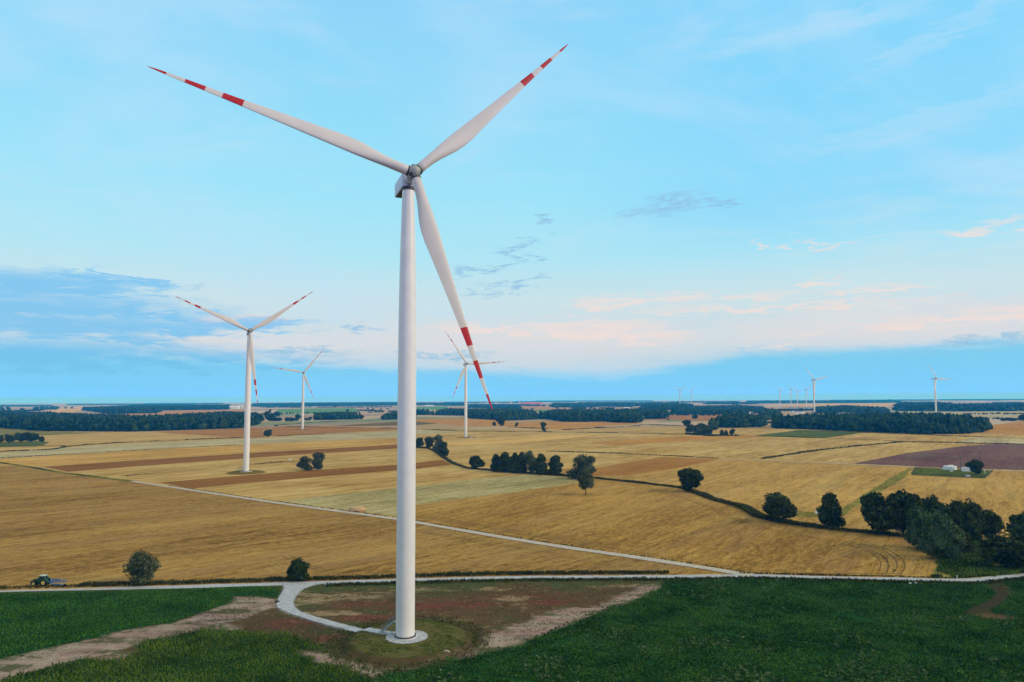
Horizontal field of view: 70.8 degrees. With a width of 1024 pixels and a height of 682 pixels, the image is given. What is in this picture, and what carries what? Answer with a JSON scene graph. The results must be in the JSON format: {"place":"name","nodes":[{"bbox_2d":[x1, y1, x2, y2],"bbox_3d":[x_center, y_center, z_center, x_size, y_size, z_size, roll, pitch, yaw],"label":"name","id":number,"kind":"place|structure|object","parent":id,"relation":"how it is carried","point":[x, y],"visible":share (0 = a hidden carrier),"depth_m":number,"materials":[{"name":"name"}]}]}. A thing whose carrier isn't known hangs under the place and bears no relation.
{"place":"outdoors","nodes":[
{"label":"outdoors","id":0,"kind":"place"},
{"bbox_2d":[0,427,97,435],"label":"meadow","id":1,"kind":"structure","parent":0,"point":[5,431],"depth_m":1270.62,"materials":[{"name":"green plant"}]},
{"bbox_2d":[44,406,83,412],"bbox_3d":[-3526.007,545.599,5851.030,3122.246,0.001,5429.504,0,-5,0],"label":"field","id":2,"kind":"structure","parent":0,"point":[70,409],"depth_m":4425.22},
{"bbox_2d":[0,462,132,481],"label":"grass track","id":3,"kind":"structure","parent":0,"point":[69,473],"depth_m":543.88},
{"bbox_2d":[126,410,244,414],"bbox_3d":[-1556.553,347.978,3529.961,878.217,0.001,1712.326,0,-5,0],"label":"field","id":4,"kind":"structure","parent":0,"point":[180,412],"depth_m":3647.84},
{"bbox_2d":[0,626,379,681],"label":"tall grass","id":5,"kind":"structure","parent":0,"point":[202,633],"depth_m":148.33,"materials":[{"name":"plant"}]},
{"bbox_2d":[0,438,396,465],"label":"stubble field","id":6,"kind":"structure","parent":0,"point":[52,460],"depth_m":761.95,"materials":[{"name":"plant"}]},
{"bbox_2d":[162,427,270,437],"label":"brown field","id":7,"kind":"structure","parent":0,"point":[256,432],"depth_m":1238.49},
{"bbox_2d":[277,582,347,628],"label":"access road","id":8,"kind":"structure","parent":0,"point":[290,592],"depth_m":193.21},
{"bbox_2d":[277,408,359,412],"bbox_3d":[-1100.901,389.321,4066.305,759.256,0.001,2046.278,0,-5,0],"label":"green field","id":9,"kind":"structure","parent":0,"point":[318,410],"depth_m":3882.23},
{"bbox_2d":[271,426,396,435],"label":"brown field","id":10,"kind":"structure","parent":0,"point":[283,430],"depth_m":1307.48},
{"bbox_2d":[0,466,729,589],"bbox_3d":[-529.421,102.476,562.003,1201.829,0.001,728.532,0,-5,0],"label":"stubble field","id":11,"kind":"structure","parent":0,"point":[24,487],"depth_m":278.44,"materials":[{"name":"plant"}]},
{"bbox_2d":[30,574,51,585],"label":"tractor","id":12,"kind":"object","parent":11,"relation":"on","point":[43,579],"visible":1,"depth_m":213.01,"materials":[{"name":"green metal"}]},
{"bbox_2d":[122,549,161,585],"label":"roadside bush","id":13,"kind":"object","parent":11,"relation":"on","point":[142,567],"visible":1,"depth_m":212.06,"materials":[{"name":"green plant"}]},
{"bbox_2d":[286,557,309,580],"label":"roadside tree","id":14,"kind":"object","parent":11,"relation":"on","point":[297,568],"visible":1,"depth_m":215.70,"materials":[{"name":"green plant"}]},
{"bbox_2d":[168,485,752,572],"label":"verge weeds","id":15,"kind":"object","parent":11,"relation":"on","point":[482,531],"visible":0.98,"depth_m":294.12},
{"bbox_2d":[0,498,930,586],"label":"straw stubble","id":16,"kind":"object","parent":11,"relation":"on","point":[97,501],"visible":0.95,"depth_m":281.45,"materials":[{"name":"plant"}]},
{"bbox_2d":[0,569,1001,588],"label":"verge weeds","id":17,"kind":"object","parent":11,"relation":"on","point":[281,578],"visible":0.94,"depth_m":219.39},
{"bbox_2d":[324,616,487,670],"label":"mound grass","id":18,"kind":"structure","parent":0,"point":[427,648],"depth_m":158.21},
{"bbox_2d":[386,630,427,643],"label":"gravel pad","id":19,"kind":"object","parent":18,"relation":"on","point":[421,635],"visible":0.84,"depth_m":161.42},
{"bbox_2d":[147,44,567,640],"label":"wind turbine","id":20,"kind":"object","parent":19,"relation":"on","point":[409,184],"visible":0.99,"depth_m":163.82,"materials":[{"name":"white paint"}]},
{"bbox_2d":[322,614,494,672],"bbox_3d":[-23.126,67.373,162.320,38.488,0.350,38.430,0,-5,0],"label":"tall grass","id":21,"kind":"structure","parent":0,"point":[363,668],"depth_m":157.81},
{"bbox_2d":[130,481,752,575],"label":"farm road","id":22,"kind":"structure","parent":0,"point":[612,553],"depth_m":276.96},
{"bbox_2d":[417,418,507,425],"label":"field","id":23,"kind":"structure","parent":0,"point":[470,422],"depth_m":1788.78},
{"bbox_2d":[0,577,1023,681],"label":"rough ground","id":24,"kind":"structure","parent":0,"point":[117,643],"depth_m":172.26,"materials":[{"name":"plant"}]},
{"bbox_2d":[0,585,281,657],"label":"leafy crop","id":25,"kind":"object","parent":24,"relation":"on","point":[119,618],"visible":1,"depth_m":187.07,"materials":[{"name":"plant"}]},
{"bbox_2d":[185,580,658,673],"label":"dry weeds","id":26,"kind":"object","parent":24,"relation":"on","point":[417,610],"visible":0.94,"depth_m":186.91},
{"bbox_2d":[325,575,1023,586],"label":"verge weeds","id":27,"kind":"object","parent":24,"relation":"on","point":[1007,579],"visible":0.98,"depth_m":214.36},
{"bbox_2d":[371,576,1023,681],"bbox_3d":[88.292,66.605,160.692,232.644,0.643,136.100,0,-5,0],"label":"leafy crop","id":28,"kind":"object","parent":24,"relation":"on","point":[921,588],"visible":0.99,"depth_m":162.87,"materials":[{"name":"plant"}]},
{"bbox_2d":[0,399,1023,590],"bbox_3d":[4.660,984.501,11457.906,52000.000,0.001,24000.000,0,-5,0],"label":"ground","id":29,"kind":"structure","parent":0,"point":[754,448],"depth_m":787.18,"materials":[{"name":"plant"}]},
{"bbox_2d":[0,441,47,446],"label":"green plot","id":30,"kind":"object","parent":29,"relation":"on","point":[21,444],"visible":0.95,"depth_m":919.07,"materials":[{"name":"green plant"}]},
{"bbox_2d":[23,432,39,441],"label":"plot bush","id":31,"kind":"object","parent":30,"relation":"on","point":[31,437],"visible":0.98,"depth_m":974.62,"materials":[{"name":"green plant"}]},
{"bbox_2d":[0,437,242,451],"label":"ditch growth","id":32,"kind":"object","parent":29,"relation":"on","point":[114,442],"visible":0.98,"depth_m":920.13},
{"bbox_2d":[0,410,263,431],"bbox_3d":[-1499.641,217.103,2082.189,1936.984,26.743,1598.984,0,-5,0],"label":"wood","id":33,"kind":"object","parent":29,"relation":"on","point":[47,420],"visible":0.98,"depth_m":1400.79,"materials":[{"name":"green plant"}]},
{"bbox_2d":[81,404,230,413],"bbox_3d":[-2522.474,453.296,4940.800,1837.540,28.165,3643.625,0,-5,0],"label":"wood","id":34,"kind":"object","parent":29,"relation":"on","point":[132,409],"visible":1,"depth_m":4215.96,"materials":[{"name":"green plant"}]},
{"bbox_2d":[47,445,396,471],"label":"ploughed strip","id":35,"kind":"object","parent":29,"relation":"on","point":[90,466],"visible":0.88,"depth_m":678.36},
{"bbox_2d":[0,430,458,458],"bbox_3d":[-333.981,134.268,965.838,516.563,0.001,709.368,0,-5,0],"label":"rough pasture","id":36,"kind":"structure","parent":29,"relation":"on","point":[206,443],"depth_m":922.94,"materials":[{"name":"brown plant"}]},
{"bbox_2d":[225,470,265,474],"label":"grass mound","id":37,"kind":"object","parent":29,"relation":"on","point":[244,473],"depth_m":537.56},
{"bbox_2d":[296,456,312,469],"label":"tree","id":38,"kind":"object","parent":29,"relation":"on","point":[303,463],"visible":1,"depth_m":557.56,"materials":[{"name":"green plant"}]},
{"bbox_2d":[160,460,449,487],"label":"ploughed strip","id":39,"kind":"object","parent":29,"relation":"on","point":[212,482],"visible":0.92,"depth_m":521.63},
{"bbox_2d":[311,451,324,468],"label":"tree","id":40,"kind":"object","parent":39,"relation":"on","point":[317,461],"visible":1,"depth_m":561.34,"materials":[{"name":"green plant"}]},
{"bbox_2d":[251,402,397,406],"bbox_3d":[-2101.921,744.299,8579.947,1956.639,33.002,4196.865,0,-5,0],"label":"wood","id":41,"kind":"object","parent":29,"relation":"on","point":[290,404],"visible":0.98,"depth_m":6773.71,"materials":[{"name":"green plant"}]},
{"bbox_2d":[313,411,360,419],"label":"wood","id":42,"kind":"object","parent":29,"relation":"on","point":[335,415],"visible":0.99,"depth_m":2024.05,"materials":[{"name":"green plant"}]},
{"bbox_2d":[340,422,437,425],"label":"olive strip","id":43,"kind":"object","parent":29,"relation":"on","point":[390,424],"visible":0.77,"depth_m":1605.89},
{"bbox_2d":[284,474,576,515],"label":"field","id":44,"kind":"structure","parent":29,"relation":"on","point":[382,501],"depth_m":421.20,"materials":[{"name":"plant"}]},
{"bbox_2d":[416,402,468,405],"bbox_3d":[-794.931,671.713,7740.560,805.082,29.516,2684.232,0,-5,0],"label":"wood","id":45,"kind":"object","parent":29,"relation":"on","point":[441,403],"visible":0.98,"depth_m":6803.19,"materials":[{"name":"green plant"}]},
{"bbox_2d":[437,442,448,456],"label":"ditch tree","id":46,"kind":"object","parent":29,"relation":"on","point":[442,448],"visible":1,"depth_m":682.85,"materials":[{"name":"green plant"}]},
{"bbox_2d":[468,456,484,467],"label":"ditch tree","id":47,"kind":"object","parent":29,"relation":"on","point":[475,461],"visible":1,"depth_m":564.45,"materials":[{"name":"green plant"}]},
{"bbox_2d":[416,407,538,420],"bbox_3d":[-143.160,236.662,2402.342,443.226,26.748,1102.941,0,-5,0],"label":"wood","id":48,"kind":"object","parent":29,"relation":"on","point":[508,414],"visible":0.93,"depth_m":2062.69,"materials":[{"name":"green plant"}]},
{"bbox_2d":[467,404,521,408],"bbox_3d":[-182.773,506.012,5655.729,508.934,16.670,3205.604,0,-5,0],"label":"wood","id":49,"kind":"object","parent":29,"relation":"on","point":[515,406],"visible":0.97,"depth_m":4772.51,"materials":[{"name":"green plant"}]},
{"bbox_2d":[490,454,499,470],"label":"ditch tree","id":50,"kind":"object","parent":29,"relation":"on","point":[495,464],"visible":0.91,"depth_m":544.58,"materials":[{"name":"green plant"}]},
{"bbox_2d":[497,451,508,471],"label":"ditch tree","id":51,"kind":"object","parent":29,"relation":"on","point":[502,467],"visible":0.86,"depth_m":538.33,"materials":[{"name":"green plant"}]},
{"bbox_2d":[510,452,518,472],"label":"ditch tree","id":52,"kind":"object","parent":29,"relation":"on","point":[513,468],"visible":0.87,"depth_m":532.04,"materials":[{"name":"green plant"}]},
{"bbox_2d":[517,452,527,472],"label":"ditch tree","id":53,"kind":"object","parent":29,"relation":"on","point":[521,465],"visible":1,"depth_m":529.67,"materials":[{"name":"green plant"}]},
{"bbox_2d":[447,434,601,445],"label":"pale strip","id":54,"kind":"object","parent":29,"relation":"on","point":[522,439],"visible":0.97,"depth_m":974.11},
{"bbox_2d":[523,450,536,471],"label":"ditch tree","id":55,"kind":"object","parent":29,"relation":"on","point":[530,458],"visible":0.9,"depth_m":528.66,"materials":[{"name":"green plant"}]},
{"bbox_2d":[534,453,547,474],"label":"ditch tree","id":56,"kind":"object","parent":29,"relation":"on","point":[540,467],"visible":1,"depth_m":519.20,"materials":[{"name":"green plant"}]},
{"bbox_2d":[547,455,563,473],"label":"ditch tree","id":57,"kind":"object","parent":29,"relation":"on","point":[554,464],"visible":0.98,"depth_m":518.97,"materials":[{"name":"green plant"}]},
{"bbox_2d":[566,454,596,478],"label":"ditch tree","id":58,"kind":"object","parent":29,"relation":"on","point":[583,462],"visible":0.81,"depth_m":488.85,"materials":[{"name":"green plant"}]},
{"bbox_2d":[550,402,632,406],"bbox_3d":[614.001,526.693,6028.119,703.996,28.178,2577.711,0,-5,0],"label":"wood","id":59,"kind":"object","parent":29,"relation":"on","point":[581,404],"visible":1,"depth_m":4925.33,"materials":[{"name":"green plant"}]},
{"bbox_2d":[539,408,669,422],"bbox_3d":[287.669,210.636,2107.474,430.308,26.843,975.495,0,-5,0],"label":"wood","id":60,"kind":"object","parent":29,"relation":"on","point":[631,415],"visible":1,"depth_m":1818.03,"materials":[{"name":"green plant"}]},
{"bbox_2d":[578,401,674,405],"bbox_3d":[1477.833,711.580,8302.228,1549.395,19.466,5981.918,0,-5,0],"label":"wood","id":61,"kind":"object","parent":29,"relation":"on","point":[638,404],"visible":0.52,"depth_m":7863.13,"materials":[{"name":"green plant"}]},
{"bbox_2d":[548,451,718,458],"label":"ditch growth","id":62,"kind":"object","parent":29,"relation":"on","point":[629,453],"visible":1,"depth_m":712.08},
{"bbox_2d":[286,426,1023,444],"bbox_3d":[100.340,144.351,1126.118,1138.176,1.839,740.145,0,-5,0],"label":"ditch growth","id":63,"kind":"object","parent":29,"relation":"on","point":[719,434],"visible":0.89,"depth_m":1048.46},
{"bbox_2d":[416,446,905,537],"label":"ditch growth","id":64,"kind":"object","parent":29,"relation":"on","point":[750,510],"visible":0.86,"depth_m":349.84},
{"bbox_2d":[638,402,693,409],"bbox_3d":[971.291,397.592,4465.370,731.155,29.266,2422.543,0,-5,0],"label":"wood","id":65,"kind":"object","parent":29,"relation":"on","point":[669,406],"visible":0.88,"depth_m":3512.12,"materials":[{"name":"green plant"}]},
{"bbox_2d":[591,435,766,444],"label":"rusty strip","id":66,"kind":"object","parent":29,"relation":"on","point":[664,439],"visible":0.96,"depth_m":959.75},
{"bbox_2d":[677,467,703,490],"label":"ditch tree","id":67,"kind":"object","parent":29,"relation":"on","point":[690,478],"visible":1,"depth_m":417.41,"materials":[{"name":"green plant"}]},
{"bbox_2d":[669,405,765,413],"bbox_3d":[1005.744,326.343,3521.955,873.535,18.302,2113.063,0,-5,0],"label":"wood","id":68,"kind":"object","parent":29,"relation":"on","point":[716,409],"visible":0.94,"depth_m":2734.44,"materials":[{"name":"green plant"}]},
{"bbox_2d":[708,411,767,429],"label":"wood","id":69,"kind":"object","parent":29,"relation":"on","point":[735,419],"visible":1,"depth_m":1353.74,"materials":[{"name":"green plant"}]},
{"bbox_2d":[758,408,782,419],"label":"wood","id":70,"kind":"object","parent":29,"relation":"on","point":[768,412],"visible":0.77,"depth_m":1842.53,"materials":[{"name":"green plant"}]},
{"bbox_2d":[762,492,797,518],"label":"ditch tree","id":71,"kind":"object","parent":29,"relation":"on","point":[778,504],"visible":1,"depth_m":313.00,"materials":[{"name":"green plant"}]},
{"bbox_2d":[745,400,900,402],"bbox_3d":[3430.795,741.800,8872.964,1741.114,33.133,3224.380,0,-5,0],"label":"wood","id":72,"kind":"object","parent":29,"relation":"on","point":[828,401],"visible":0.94,"depth_m":7565.25,"materials":[{"name":"green plant"}]},
{"bbox_2d":[816,492,845,526],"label":"ditch tree","id":73,"kind":"object","parent":29,"relation":"on","point":[829,510],"visible":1,"depth_m":300.48,"materials":[{"name":"green plant"}]},
{"bbox_2d":[760,441,906,458],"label":"ditch growth","id":74,"kind":"object","parent":29,"relation":"on","point":[799,452],"visible":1,"depth_m":748.27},
{"bbox_2d":[813,404,889,413],"bbox_3d":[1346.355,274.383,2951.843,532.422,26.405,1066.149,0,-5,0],"label":"wood","id":75,"kind":"object","parent":29,"relation":"on","point":[852,409],"visible":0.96,"depth_m":2529.77,"materials":[{"name":"green plant"}]},
{"bbox_2d":[841,468,913,515],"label":"grass strip","id":76,"kind":"object","parent":29,"relation":"on","point":[893,480],"depth_m":436.36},
{"bbox_2d":[770,411,993,433],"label":"wood","id":77,"kind":"object","parent":29,"relation":"on","point":[918,422],"visible":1,"depth_m":1168.48,"materials":[{"name":"green plant"}]},
{"bbox_2d":[903,505,927,548],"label":"grove willow","id":78,"kind":"object","parent":29,"relation":"on","point":[912,534],"visible":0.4,"depth_m":257.09,"materials":[{"name":"green plant"}]},
{"bbox_2d":[912,468,989,477],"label":"mown plot","id":79,"kind":"object","parent":29,"relation":"on","point":[934,472],"visible":0.78,"depth_m":520.47,"materials":[{"name":"green plant"}]},
{"bbox_2d":[965,459,984,474],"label":"compound tree","id":80,"kind":"object","parent":79,"relation":"on","point":[976,466],"visible":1,"depth_m":503.14,"materials":[{"name":"green plant"}]},
{"bbox_2d":[892,401,1023,411],"bbox_3d":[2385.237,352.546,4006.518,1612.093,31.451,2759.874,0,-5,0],"label":"wood","id":81,"kind":"object","parent":29,"relation":"on","point":[951,406],"visible":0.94,"depth_m":2861.95,"materials":[{"name":"green plant"}]},
{"bbox_2d":[956,498,985,540],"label":"grove tree","id":82,"kind":"object","parent":29,"relation":"on","point":[971,521],"visible":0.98,"depth_m":270.50,"materials":[{"name":"green plant"}]},
{"bbox_2d":[958,438,1023,443],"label":"rough pasture","id":83,"kind":"structure","parent":29,"relation":"on","point":[995,440],"depth_m":902.95,"materials":[{"name":"beige plant"}]},
{"bbox_2d":[0,573,1023,591],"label":"farm road","id":84,"kind":"structure","parent":0,"point":[492,577],"depth_m":216.73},
{"bbox_2d":[0,0,1023,403],"label":"sky","id":85,"kind":"structure","parent":0,"point":[721,199],"materials":[{"name":"blue"}]},
{"bbox_2d":[508,421,637,428],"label":"field","id":86,"kind":"structure","parent":0,"point":[563,425],"depth_m":1541.68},
{"bbox_2d":[563,457,717,475],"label":"brown field","id":87,"kind":"structure","parent":0,"point":[651,465],"depth_m":579.85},
{"bbox_2d":[429,449,900,536],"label":"ditch bank","id":88,"kind":"structure","parent":0,"point":[738,508],"depth_m":315.51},
{"bbox_2d":[396,480,937,576],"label":"stubble field","id":89,"kind":"structure","parent":0,"point":[574,499],"depth_m":299.80,"materials":[{"name":"plant"}]},
{"bbox_2d":[576,468,594,494],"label":"tree","id":90,"kind":"object","parent":89,"relation":"on","point":[585,479],"visible":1,"depth_m":407.71,"materials":[{"name":"green plant"}]},
{"bbox_2d":[420,516,898,573],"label":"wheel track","id":91,"kind":"structure","parent":89,"relation":"on","point":[713,564],"depth_m":233.00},
{"bbox_2d":[860,491,901,533],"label":"grove tree","id":92,"kind":"object","parent":89,"relation":"on","point":[878,512],"visible":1,"depth_m":284.05,"materials":[{"name":"green plant"}]},
{"bbox_2d":[660,414,721,420],"bbox_3d":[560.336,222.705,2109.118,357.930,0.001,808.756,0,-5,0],"label":"field","id":93,"kind":"structure","parent":0,"point":[689,417],"depth_m":2066.11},
{"bbox_2d":[756,430,863,437],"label":"green field","id":94,"kind":"structure","parent":0,"point":[812,433],"depth_m":1100.05,"materials":[{"name":"green plant"}]},
{"bbox_2d":[598,459,1023,538],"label":"stubble field","id":95,"kind":"structure","parent":0,"point":[803,486],"depth_m":454.43,"materials":[{"name":"plant"}]},
{"bbox_2d":[885,489,924,533],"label":"grove tree","id":96,"kind":"object","parent":95,"relation":"on","point":[901,502],"visible":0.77,"depth_m":282.17,"materials":[{"name":"green plant"}]},
{"bbox_2d":[920,494,952,524],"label":"grove tree","id":97,"kind":"object","parent":95,"relation":"on","point":[933,502],"visible":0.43,"depth_m":285.95,"materials":[{"name":"green plant"}]},
{"bbox_2d":[947,499,960,524],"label":"grove tree","id":98,"kind":"object","parent":95,"relation":"on","point":[955,512],"visible":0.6,"depth_m":290.60,"materials":[{"name":"green plant"}]},
{"bbox_2d":[981,509,1004,536],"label":"grove tree","id":99,"kind":"object","parent":95,"relation":"on","point":[993,525],"visible":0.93,"depth_m":273.29,"materials":[{"name":"green plant"}]},
{"bbox_2d":[764,403,894,406],"bbox_3d":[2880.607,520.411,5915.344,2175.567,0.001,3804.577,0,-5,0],"label":"field","id":100,"kind":"structure","parent":0,"point":[835,404],"depth_m":5928.98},
{"bbox_2d":[853,444,1023,469],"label":"dark soil field","id":101,"kind":"structure","parent":0,"point":[1003,456],"depth_m":649.60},
{"bbox_2d":[908,411,1023,417],"bbox_3d":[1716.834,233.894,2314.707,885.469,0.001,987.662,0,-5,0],"label":"field","id":102,"kind":"structure","parent":0,"point":[988,414],"depth_m":2535.11,"materials":[{"name":"beige plant"}]},
{"bbox_2d":[933,556,1020,578],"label":"rough grass","id":103,"kind":"structure","parent":0,"point":[949,574],"depth_m":220.65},
{"bbox_2d":[916,508,965,559],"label":"grove willow","id":104,"kind":"object","parent":103,"relation":"on","point":[942,535],"visible":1,"depth_m":240.35,"materials":[{"name":"green plant"}]},
{"bbox_2d":[952,525,975,551],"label":"grove bush","id":105,"kind":"object","parent":103,"relation":"on","point":[968,546],"visible":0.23,"depth_m":249.24,"materials":[{"name":"green plant"}]},
{"bbox_2d":[930,537,1023,577],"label":"tall grass","id":106,"kind":"structure","parent":103,"relation":"on","point":[966,564],"depth_m":227.74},
{"bbox_2d":[977,531,1023,567],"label":"grove bush","id":107,"kind":"object","parent":103,"relation":"on","point":[1005,551],"visible":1,"depth_m":225.40,"materials":[{"name":"green plant"}]},
{"bbox_2d":[1004,511,1023,537],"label":"grove tree","id":108,"kind":"object","parent":103,"relation":"on","point":[1016,522],"visible":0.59,"depth_m":256.91,"materials":[{"name":"green plant"}]},
{"bbox_2d":[983,422,1023,433],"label":"field","id":109,"kind":"structure","parent":0,"point":[1013,428],"depth_m":1244.48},
{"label":"gravel pad","id":110,"kind":"structure","parent":0,"visible":0},
{"bbox_2d":[175,291,312,471],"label":"wind turbine","id":111,"kind":"object","parent":110,"relation":"on","point":[250,362],"visible":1,"depth_m":545.92,"materials":[{"name":"white paint"}]},
{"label":"grass mound","id":112,"kind":"structure","parent":0,"visible":0},
{"bbox_2d":[445,331,504,436],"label":"wind turbine","id":113,"kind":"object","parent":112,"relation":"on","point":[465,364],"visible":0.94,"depth_m":1045.07,"materials":[{"name":"white paint"}]},
{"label":"grass mound","id":114,"kind":"structure","parent":0,"visible":0},
{"bbox_2d":[272,350,322,429],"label":"wind turbine","id":115,"kind":"object","parent":114,"relation":"on","point":[302,418],"visible":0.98,"depth_m":1338.01,"materials":[{"name":"white paint"}]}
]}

